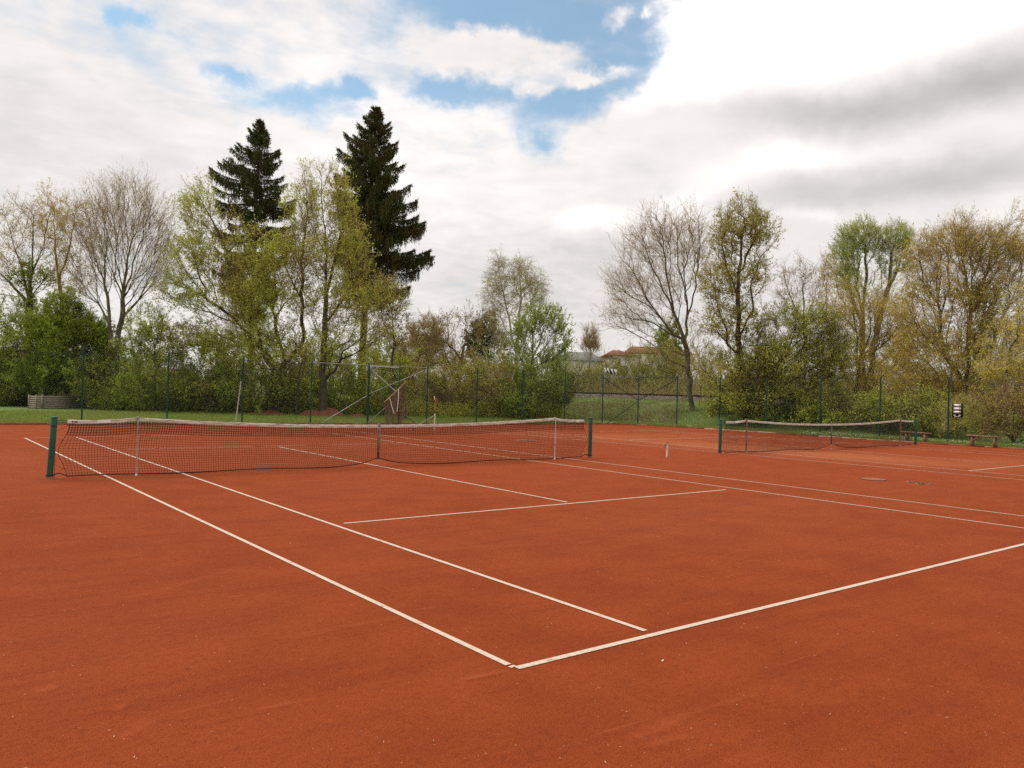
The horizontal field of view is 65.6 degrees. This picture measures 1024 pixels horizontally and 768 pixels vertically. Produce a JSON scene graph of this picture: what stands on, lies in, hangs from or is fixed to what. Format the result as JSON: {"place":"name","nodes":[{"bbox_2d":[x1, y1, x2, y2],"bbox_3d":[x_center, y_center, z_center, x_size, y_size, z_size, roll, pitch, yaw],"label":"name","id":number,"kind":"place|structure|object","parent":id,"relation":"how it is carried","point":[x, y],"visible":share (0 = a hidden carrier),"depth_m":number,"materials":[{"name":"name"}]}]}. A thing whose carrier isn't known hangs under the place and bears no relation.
{"place":"outdoors","nodes":[
{"label":"outdoors","id":0,"kind":"place"},
{"bbox_2d":[0,376,1023,443],"bbox_3d":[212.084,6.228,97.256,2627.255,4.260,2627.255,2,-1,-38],"label":"ground","id":1,"kind":"structure","parent":0,"point":[25,408],"depth_m":48.08,"materials":[{"name":"green plant"}]},
{"bbox_2d":[0,274,37,403],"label":"bush","id":2,"kind":"object","parent":1,"relation":"on","point":[3,348],"visible":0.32,"depth_m":49.41,"materials":[{"name":"green plant"}]},
{"bbox_2d":[0,345,61,405],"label":"bush","id":3,"kind":"object","parent":1,"relation":"on","point":[8,377],"visible":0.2,"depth_m":48.37,"materials":[{"name":"green plant"}]},
{"bbox_2d":[0,186,79,349],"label":"ash tree","id":4,"kind":"object","parent":1,"relation":"on","point":[15,251],"visible":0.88,"depth_m":52.93,"materials":[{"name":"brown plant"}]},
{"bbox_2d":[4,254,58,348],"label":"ivy","id":5,"kind":"object","parent":4,"relation":"attached to","point":[30,297],"visible":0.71,"depth_m":52.43,"materials":[{"name":"green plant"}]},
{"bbox_2d":[28,394,86,408],"bbox_3d":[-26.822,1.040,46.798,1.092,0.820,3.356,1,0,18],"label":"compost bin","id":6,"kind":"object","parent":1,"relation":"on","point":[70,400],"visible":0.88,"depth_m":46.28,"materials":[{"name":"grey wood"}]},
{"bbox_2d":[21,176,109,362],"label":"budding tree","id":7,"kind":"object","parent":1,"relation":"on","point":[64,225],"visible":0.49,"depth_m":54.86,"materials":[{"name":"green plant"}]},
{"bbox_2d":[0,277,134,401],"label":"bush","id":8,"kind":"object","parent":1,"relation":"on","point":[64,329],"visible":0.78,"depth_m":47.59,"materials":[{"name":"green plant"}]},
{"bbox_2d":[62,340,152,407],"bbox_3d":[-23.856,-0.360,47.669,5.115,4.723,5.383,2,0,-9],"label":"bush","id":9,"kind":"object","parent":1,"relation":"on","point":[96,359],"visible":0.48,"depth_m":46.60,"materials":[{"name":"green plant"}]},
{"bbox_2d":[47,157,189,387],"bbox_3d":[-23.498,-6.056,47.837,7.893,15.428,7.536,2,-1,-38],"label":"beech tree","id":10,"kind":"object","parent":1,"relation":"on","point":[104,246],"visible":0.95,"depth_m":47.81,"materials":[{"name":"brown plant"}]},
{"bbox_2d":[88,322,171,389],"bbox_3d":[-28.801,-1.621,59.886,6.673,6.364,6.905,2,-1,-38],"label":"bush","id":11,"kind":"object","parent":1,"relation":"on","point":[162,354],"visible":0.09,"depth_m":60.00,"materials":[{"name":"green plant"}]},
{"bbox_2d":[109,292,181,409],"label":"sapling","id":12,"kind":"object","parent":1,"relation":"on","point":[143,327],"visible":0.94,"depth_m":44.80,"materials":[{"name":"green plant"}]},
{"bbox_2d":[108,333,204,412],"bbox_3d":[-20.049,-0.416,45.131,5.300,5.000,5.433,2,-1,-38],"label":"bush","id":13,"kind":"object","parent":1,"relation":"on","point":[147,397],"visible":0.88,"depth_m":44.28,"materials":[{"name":"green plant"}]},
{"bbox_2d":[153,318,213,377],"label":"bush","id":14,"kind":"object","parent":1,"relation":"on","point":[183,325],"visible":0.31,"depth_m":74.93,"materials":[{"name":"green plant"}]},
{"bbox_2d":[149,324,252,410],"bbox_3d":[-18.476,-0.817,47.415,6.002,5.690,6.276,2,-1,-38],"label":"bush","id":15,"kind":"object","parent":1,"relation":"on","point":[203,355],"visible":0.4,"depth_m":46.11,"materials":[{"name":"green plant"}]},
{"bbox_2d":[0,371,414,415],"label":"undergrowth","id":16,"kind":"object","parent":1,"relation":"on","point":[108,405],"visible":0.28,"depth_m":46.97,"materials":[{"name":"green plant"}]},
{"bbox_2d":[164,356,253,412],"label":"bush","id":17,"kind":"object","parent":1,"relation":"on","point":[220,404],"visible":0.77,"depth_m":44.94,"materials":[{"name":"green plant"}]},
{"bbox_2d":[179,323,238,358],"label":"bush","id":18,"kind":"object","parent":1,"relation":"on","point":[213,332],"visible":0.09,"depth_m":77.71,"materials":[{"name":"green plant"}]},
{"bbox_2d":[141,158,333,411],"bbox_3d":[-15.628,-5.865,46.315,11.365,15.472,5.528,2,0,7],"label":"maple tree","id":19,"kind":"object","parent":1,"relation":"on","point":[261,342],"visible":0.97,"depth_m":45.62,"materials":[{"name":"green plant"}]},
{"bbox_2d":[235,361,243,420],"bbox_3d":[-11.982,0.370,34.956,0.052,2.766,0.947,2,-1,-36],"label":"leaning pole","id":20,"kind":"object","parent":1,"relation":"on","point":[239,391],"visible":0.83,"depth_m":34.92,"materials":[{"name":"white paint"}]},
{"bbox_2d":[193,324,287,392],"bbox_3d":[-19.669,-1.328,58.276,7.061,6.484,7.546,2,0,-14],"label":"bush","id":21,"kind":"object","parent":1,"relation":"on","point":[208,361],"visible":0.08,"depth_m":57.15,"materials":[{"name":"green plant"}]},
{"bbox_2d":[208,117,296,399],"bbox_3d":[-18.945,-8.805,58.140,6.347,21.204,5.557,2,0,-6],"label":"spruce","id":22,"kind":"object","parent":1,"relation":"on","point":[250,183],"visible":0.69,"depth_m":57.26,"materials":[{"name":"green plant"}]},
{"bbox_2d":[210,362,316,413],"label":"bush","id":23,"kind":"object","parent":1,"relation":"on","point":[251,391],"visible":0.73,"depth_m":45.14,"materials":[{"name":"green plant"}]},
{"bbox_2d":[249,410,286,415],"bbox_3d":[-13.997,1.638,45.230,2.599,0.366,1.560,2,0,0],"label":"clay heap","id":24,"kind":"object","parent":1,"relation":"on","point":[271,412],"visible":0.49,"depth_m":44.87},
{"bbox_2d":[255,352,333,414],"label":"bush","id":25,"kind":"object","parent":1,"relation":"on","point":[305,399],"visible":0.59,"depth_m":45.72,"materials":[{"name":"green plant"}]},
{"bbox_2d":[0,408,606,422],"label":"grass","id":26,"kind":"structure","parent":1,"relation":"on","point":[47,416],"depth_m":39.38,"materials":[{"name":"plant"}]},
{"bbox_2d":[271,328,358,393],"bbox_3d":[-14.187,-1.121,58.358,6.954,6.143,6.132,1,-1,34],"label":"bush","id":27,"kind":"object","parent":1,"relation":"on","point":[319,356],"visible":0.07,"depth_m":57.53,"materials":[{"name":"green plant"}]},
{"bbox_2d":[298,407,345,416],"bbox_3d":[-10.780,1.591,45.121,2.999,0.644,1.800,2,0,0],"label":"clay heap","id":28,"kind":"object","parent":1,"relation":"on","point":[331,411],"visible":0.54,"depth_m":44.65,"materials":[{"name":"soil"}]},
{"bbox_2d":[289,346,367,410],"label":"bush","id":29,"kind":"object","parent":1,"relation":"on","point":[343,377],"visible":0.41,"depth_m":48.31,"materials":[{"name":"green plant"}]},
{"bbox_2d":[264,150,410,413],"bbox_3d":[-9.456,-5.753,45.255,7.595,15.507,5.470,1,0,11],"label":"maple tree","id":30,"kind":"object","parent":1,"relation":"on","point":[334,250],"visible":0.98,"depth_m":44.74,"materials":[{"name":"green plant"}]},
{"bbox_2d":[0,346,677,424],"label":"fence","id":31,"kind":"object","parent":1,"relation":"on","point":[310,390],"visible":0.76,"depth_m":36.80,"materials":[{"name":"green metal"}]},
{"bbox_2d":[368,361,400,424],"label":"gate","id":32,"kind":"structure","parent":31,"relation":"attached to","point":[399,367],"depth_m":37.48,"materials":[{"name":"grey metal"}]},
{"bbox_2d":[384,381,407,424],"bbox_3d":[-5.402,0.924,36.910,1.174,2.162,0.256,2,0,0],"label":"drag net","id":33,"kind":"object","parent":32,"relation":"hanging from","point":[398,401],"visible":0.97,"depth_m":36.94,"materials":[{"name":"brown fabric"}]},
{"bbox_2d":[335,332,421,414],"bbox_3d":[-8.294,-0.508,48.957,5.026,5.538,5.593,2,-1,-38],"label":"bush","id":34,"kind":"object","parent":1,"relation":"on","point":[374,360],"visible":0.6,"depth_m":48.40,"materials":[{"name":"green plant"}]},
{"bbox_2d":[331,104,434,402],"bbox_3d":[-9.494,-8.824,55.854,7.354,21.729,6.394,1,-1,30],"label":"spruce","id":35,"kind":"object","parent":1,"relation":"on","point":[368,160],"visible":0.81,"depth_m":55.06,"materials":[{"name":"green plant"}]},
{"bbox_2d":[345,337,421,392],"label":"bush","id":36,"kind":"object","parent":1,"relation":"on","point":[387,350],"visible":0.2,"depth_m":57.57,"materials":[{"name":"green plant"}]},
{"bbox_2d":[358,269,415,410],"bbox_3d":[-7.508,-2.474,47.546,3.626,9.021,3.132,1,-1,22],"label":"cherry plum","id":37,"kind":"object","parent":1,"relation":"on","point":[390,314],"visible":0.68,"depth_m":47.33,"materials":[{"name":"green plant"}]},
{"bbox_2d":[385,333,439,396],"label":"bush","id":38,"kind":"object","parent":1,"relation":"on","point":[404,348],"visible":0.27,"depth_m":55.78,"materials":[{"name":"green plant"}]},
{"bbox_2d":[377,356,454,408],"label":"bush","id":39,"kind":"object","parent":1,"relation":"on","point":[423,387],"visible":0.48,"depth_m":49.40,"materials":[{"name":"green plant"}]},
{"bbox_2d":[396,308,461,393],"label":"twiggy shrub","id":40,"kind":"object","parent":1,"relation":"on","point":[416,334],"visible":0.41,"depth_m":63.39,"materials":[{"name":"green plant"}]},
{"bbox_2d":[403,299,504,386],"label":"apple tree","id":41,"kind":"object","parent":1,"relation":"on","point":[467,335],"visible":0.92,"depth_m":54.95,"materials":[{"name":"brown plant"}]},
{"bbox_2d":[424,344,494,415],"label":"bush","id":42,"kind":"object","parent":1,"relation":"on","point":[456,385],"visible":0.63,"depth_m":49.74,"materials":[{"name":"green plant"}]},
{"bbox_2d":[441,345,488,385],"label":"bush","id":43,"kind":"object","parent":1,"relation":"on","point":[453,364],"visible":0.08,"depth_m":60.02,"materials":[{"name":"green plant"}]},
{"bbox_2d":[393,387,578,419],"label":"undergrowth","id":44,"kind":"object","parent":1,"relation":"on","point":[416,411],"visible":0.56,"depth_m":48.87,"materials":[{"name":"green plant"}]},
{"bbox_2d":[462,309,511,369],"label":"tree","id":45,"kind":"object","parent":1,"relation":"on","point":[480,350],"visible":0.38,"depth_m":75.54,"materials":[{"name":"green plant"}]},
{"bbox_2d":[458,347,520,416],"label":"bush","id":46,"kind":"object","parent":1,"relation":"on","point":[491,378],"visible":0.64,"depth_m":49.40,"materials":[{"name":"green plant"}]},
{"bbox_2d":[463,348,521,403],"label":"bush","id":47,"kind":"object","parent":1,"relation":"on","point":[487,358],"visible":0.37,"depth_m":58.02,"materials":[{"name":"green plant"}]},
{"bbox_2d":[0,424,1023,767],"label":"clay court","id":48,"kind":"object","parent":1,"relation":"on","point":[170,638],"visible":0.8,"depth_m":6.62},
{"bbox_2d":[45,416,57,478],"bbox_3d":[-8.117,1.119,14.001,0.177,1.106,0.151,2,-1,-38],"label":"net post","id":49,"kind":"object","parent":48,"relation":"on","point":[51,449],"visible":1,"depth_m":13.96,"materials":[{"name":"green metal"}]},
{"bbox_2d":[53,418,588,476],"bbox_3d":[-2.994,1.304,17.836,12.836,1.088,0.177,2,-1,-37],"label":"tennis net","id":50,"kind":"object","parent":49,"relation":"attached to","point":[268,425],"visible":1,"depth_m":16.65,"materials":[{"name":"fabric"}]},
{"bbox_2d":[135,417,138,475],"bbox_3d":[-6.991,1.158,14.819,0.052,1.100,0.068,2,-1,-38],"label":"singles stick","id":51,"kind":"object","parent":48,"relation":"on","point":[136,474],"visible":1,"depth_m":14.80,"materials":[{"name":"white paint"}]},
{"bbox_2d":[12,439,1009,767],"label":"straw bits","id":52,"kind":"object","parent":48,"relation":"on","point":[626,711],"visible":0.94,"depth_m":5.70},
{"bbox_2d":[0,423,1023,448],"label":"kerb","id":53,"kind":"structure","parent":48,"relation":"on","point":[512,423],"depth_m":35.36,"materials":[{"name":"concrete"}]},
{"bbox_2d":[25,433,1023,668],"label":"court lines","id":54,"kind":"object","parent":48,"relation":"on","point":[480,651],"visible":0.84,"depth_m":7.58,"materials":[{"name":"paint"}]},
{"bbox_2d":[587,417,592,457],"bbox_3d":[2.138,1.461,21.685,0.145,1.104,0.145,2,-1,-38],"label":"net post","id":55,"kind":"object","parent":48,"relation":"on","point":[589,455],"visible":1,"depth_m":21.64,"materials":[{"name":"green metal"}]},
{"bbox_2d":[717,419,721,453],"bbox_3d":[6.424,1.621,24.515,0.145,1.064,0.145,2,-1,-38],"label":"net post","id":56,"kind":"object","parent":48,"relation":"on","point":[720,439],"visible":1,"depth_m":24.47,"materials":[{"name":"green metal"}]},
{"bbox_2d":[722,420,914,452],"bbox_3d":[11.428,1.802,28.397,12.676,1.051,0.188,2,-1,-38],"label":"tennis net","id":57,"kind":"object","parent":56,"relation":"attached to","point":[845,434],"visible":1,"depth_m":27.97,"materials":[{"name":"fabric"}]},
{"bbox_2d":[488,429,1023,479],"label":"neighbouring court lines","id":58,"kind":"object","parent":48,"relation":"on","point":[820,457],"visible":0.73,"depth_m":26.25,"materials":[{"name":"paint"}]},
{"bbox_2d":[966,435,1001,447],"bbox_3d":[19.162,2.330,32.275,0.260,0.480,1.261,2,-1,-39],"label":"bench","id":59,"kind":"object","parent":48,"relation":"on","point":[973,438],"visible":0.96,"depth_m":32.20,"materials":[{"name":"wood"}]},
{"bbox_2d":[473,242,553,387],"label":"birch tree","id":60,"kind":"object","parent":1,"relation":"on","point":[517,293],"visible":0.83,"depth_m":65.76,"materials":[{"name":"green plant"}]},
{"bbox_2d":[365,393,694,422],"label":"brambles","id":61,"kind":"object","parent":1,"relation":"on","point":[626,417],"visible":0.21,"depth_m":51.42,"materials":[{"name":"green plant"}]},
{"bbox_2d":[487,283,576,393],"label":"cherry tree","id":62,"kind":"object","parent":1,"relation":"on","point":[541,315],"visible":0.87,"depth_m":51.67,"materials":[{"name":"green plant"}]},
{"bbox_2d":[496,358,577,419],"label":"bush","id":63,"kind":"object","parent":1,"relation":"on","point":[538,401],"visible":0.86,"depth_m":47.86,"materials":[{"name":"green plant"}]},
{"bbox_2d":[510,342,576,382],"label":"bush","id":64,"kind":"object","parent":1,"relation":"on","point":[565,362],"visible":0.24,"depth_m":59.62,"materials":[{"name":"green plant"}]},
{"bbox_2d":[538,363,585,418],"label":"bush","id":65,"kind":"object","parent":1,"relation":"on","point":[569,392],"visible":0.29,"depth_m":50.70,"materials":[{"name":"green plant"}]},
{"bbox_2d":[551,352,604,382],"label":"house","id":66,"kind":"structure","parent":1,"relation":"on","point":[593,359],"depth_m":105.44,"materials":[{"name":"grey"}]},
{"bbox_2d":[575,322,602,365],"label":"tree","id":67,"kind":"object","parent":1,"relation":"on","point":[594,343],"visible":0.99,"depth_m":94.73,"materials":[{"name":"brown plant"}]},
{"bbox_2d":[559,349,623,392],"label":"scrub","id":68,"kind":"object","parent":1,"relation":"on","point":[583,374],"visible":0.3,"depth_m":67.52,"materials":[{"name":"green plant"}]},
{"bbox_2d":[604,368,616,392],"bbox_3d":[7.789,0.028,63.039,1.019,2.574,0.140,2,0,0],"label":"railway sign","id":69,"kind":"object","parent":1,"relation":"on","point":[610,371],"visible":0.83,"depth_m":62.99,"materials":[{"name":"metal"}]},
{"bbox_2d":[600,350,633,383],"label":"house","id":70,"kind":"structure","parent":1,"relation":"on","point":[615,353],"depth_m":112.40,"materials":[{"name":"white tile"}]},
{"bbox_2d":[588,346,647,393],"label":"scrub","id":71,"kind":"object","parent":1,"relation":"on","point":[617,364],"visible":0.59,"depth_m":68.35,"materials":[{"name":"green plant"}]},
{"bbox_2d":[588,194,722,410],"bbox_3d":[9.049,-4.732,49.928,8.962,14.545,5.742,2,0,-2],"label":"alder tree","id":72,"kind":"object","parent":1,"relation":"on","point":[682,337],"visible":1,"depth_m":49.86,"materials":[{"name":"brown plant"}]},
{"bbox_2d":[613,337,698,394],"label":"scrub","id":73,"kind":"object","parent":1,"relation":"on","point":[655,358],"visible":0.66,"depth_m":69.29,"materials":[{"name":"green plant"}]},
{"bbox_2d":[626,346,692,383],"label":"house","id":74,"kind":"structure","parent":1,"relation":"on","point":[637,348],"depth_m":120.39,"materials":[{"name":"beige tile"}]},
{"bbox_2d":[652,316,683,370],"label":"yew","id":75,"kind":"object","parent":1,"relation":"on","point":[666,336],"visible":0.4,"depth_m":75.61,"materials":[{"name":"green plant"}]},
{"bbox_2d":[649,340,711,394],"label":"scrub","id":76,"kind":"object","parent":1,"relation":"on","point":[691,368],"visible":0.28,"depth_m":70.52,"materials":[{"name":"green plant"}]},
{"bbox_2d":[690,337,756,393],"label":"scrub","id":77,"kind":"object","parent":1,"relation":"on","point":[710,369],"visible":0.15,"depth_m":73.57,"materials":[{"name":"green plant"}]},
{"bbox_2d":[700,390,754,415],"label":"bush","id":78,"kind":"object","parent":1,"relation":"on","point":[716,405],"visible":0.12,"depth_m":48.86,"materials":[{"name":"green plant"}]},
{"bbox_2d":[444,374,1018,400],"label":"undergrowth","id":79,"kind":"object","parent":1,"relation":"on","point":[613,388],"visible":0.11,"depth_m":60.51,"materials":[{"name":"green plant"}]},
{"bbox_2d":[686,186,791,419],"bbox_3d":[13.681,-4.621,47.071,7.122,14.560,5.912,2,0,-4],"label":"oak tree","id":80,"kind":"object","parent":1,"relation":"on","point":[753,222],"visible":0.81,"depth_m":46.74,"materials":[{"name":"green plant"}]},
{"bbox_2d":[494,391,1007,409],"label":"ballast","id":81,"kind":"structure","parent":1,"relation":"on","point":[660,398],"depth_m":53.74,"materials":[{"name":"gravel"}]},
{"bbox_2d":[496,391,981,407],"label":"ballast stones","id":82,"kind":"object","parent":81,"relation":"on","point":[669,398],"visible":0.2,"depth_m":53.93,"materials":[{"name":"gravel"}]},
{"bbox_2d":[499,390,981,404],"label":"railway track","id":83,"kind":"structure","parent":81,"relation":"on","point":[671,395],"depth_m":54.66,"materials":[{"name":"metal"}]},
{"bbox_2d":[690,287,872,424],"bbox_3d":[15.922,-1.515,46.049,11.080,8.495,5.564,2,0,-6],"label":"hazel","id":84,"kind":"object","parent":1,"relation":"on","point":[787,348],"visible":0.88,"depth_m":45.44,"materials":[{"name":"green plant"}]},
{"bbox_2d":[744,385,829,423],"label":"bush","id":85,"kind":"object","parent":1,"relation":"on","point":[786,413],"visible":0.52,"depth_m":45.43,"materials":[{"name":"green plant"}]},
{"bbox_2d":[755,331,820,386],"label":"scrub","id":86,"kind":"object","parent":1,"relation":"on","point":[788,366],"visible":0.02,"depth_m":77.49,"materials":[{"name":"green plant"}]},
{"bbox_2d":[767,248,842,393],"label":"poplar","id":87,"kind":"object","parent":1,"relation":"on","point":[787,283],"visible":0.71,"depth_m":59.91,"materials":[{"name":"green plant"}]},
{"bbox_2d":[613,421,1023,447],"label":"verge grass","id":88,"kind":"structure","parent":1,"relation":"on","point":[953,441],"depth_m":37.43,"materials":[{"name":"plant"}]},
{"bbox_2d":[793,390,874,429],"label":"bush","id":89,"kind":"object","parent":1,"relation":"on","point":[834,413],"visible":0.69,"depth_m":43.67,"materials":[{"name":"green plant"}]},
{"bbox_2d":[677,377,1023,445],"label":"fence","id":90,"kind":"object","parent":1,"relation":"on","point":[879,403],"visible":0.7,"depth_m":37.13,"materials":[{"name":"green metal"}]},
{"bbox_2d":[952,403,962,417],"bbox_3d":[18.973,1.128,33.842,0.042,0.591,0.458,2,-1,-32],"label":"scoreboard","id":91,"kind":"object","parent":90,"relation":"attached to","point":[957,410],"visible":1,"depth_m":33.83,"materials":[{"name":"plastic"}]},
{"bbox_2d":[814,210,892,390],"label":"pollard willow","id":92,"kind":"object","parent":1,"relation":"on","point":[851,237],"visible":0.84,"depth_m":70.57,"materials":[{"name":"green plant"}]},
{"bbox_2d":[787,244,937,398],"bbox_3d":[23.723,-3.178,53.163,10.395,12.308,7.043,2,0,-8],"label":"hornbeam","id":93,"kind":"object","parent":1,"relation":"on","point":[875,303],"visible":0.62,"depth_m":52.51,"materials":[{"name":"green plant"}]},
{"bbox_2d":[842,383,931,434],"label":"bush","id":94,"kind":"object","parent":1,"relation":"on","point":[868,405],"visible":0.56,"depth_m":41.62,"materials":[{"name":"green plant"}]},
{"bbox_2d":[868,213,926,388],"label":"pollard willow","id":95,"kind":"object","parent":1,"relation":"on","point":[899,230],"visible":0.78,"depth_m":70.71,"materials":[{"name":"green plant"}]},
{"bbox_2d":[854,318,961,384],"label":"scrub","id":96,"kind":"object","parent":1,"relation":"on","point":[900,362],"visible":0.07,"depth_m":94.79,"materials":[{"name":"green plant"}]},
{"bbox_2d":[903,431,931,441],"bbox_3d":[17.393,2.298,34.205,0.260,0.480,1.201,2,-1,-39],"label":"bench","id":97,"kind":"object","parent":1,"relation":"on","point":[923,433],"visible":0.77,"depth_m":33.95,"materials":[{"name":"wood"}]},
{"bbox_2d":[882,381,974,437],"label":"bush","id":98,"kind":"object","parent":1,"relation":"on","point":[911,407],"visible":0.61,"depth_m":39.62,"materials":[{"name":"green plant"}]},
{"bbox_2d":[865,196,1023,402],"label":"hornbeam","id":99,"kind":"object","parent":1,"relation":"on","point":[974,249],"visible":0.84,"depth_m":46.58,"materials":[{"name":"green plant"}]},
{"bbox_2d":[955,277,1020,372],"bbox_3d":[28.855,-1.803,48.530,3.346,9.703,3.693,2,-1,-38],"label":"ivy","id":100,"kind":"object","parent":99,"relation":"attached to","point":[985,322],"visible":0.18,"depth_m":48.28,"materials":[{"name":"green plant"}]},
{"bbox_2d":[920,388,1019,440],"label":"bush","id":101,"kind":"object","parent":1,"relation":"on","point":[969,421],"visible":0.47,"depth_m":37.71,"materials":[{"name":"green plant"}]},
{"bbox_2d":[941,313,1023,391],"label":"scrub","id":102,"kind":"object","parent":1,"relation":"on","point":[992,355],"visible":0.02,"depth_m":89.92,"materials":[{"name":"green plant"}]},
{"bbox_2d":[957,376,1023,443],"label":"bush","id":103,"kind":"object","parent":1,"relation":"on","point":[1014,432],"visible":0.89,"depth_m":35.85,"materials":[{"name":"green plant"}]},
{"bbox_2d":[965,275,1023,396],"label":"hornbeam","id":104,"kind":"object","parent":1,"relation":"on","point":[1017,366],"visible":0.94,"depth_m":41.86,"materials":[{"name":"green plant"}]},
{"bbox_2d":[1009,374,1023,438],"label":"bush","id":105,"kind":"object","parent":1,"relation":"on","point":[1017,380],"visible":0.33,"depth_m":35.59,"materials":[{"name":"green plant"}]},
{"bbox_2d":[0,0,1023,389],"label":"sky","id":106,"kind":"structure","parent":0,"point":[532,128],"materials":[{"name":"white"}]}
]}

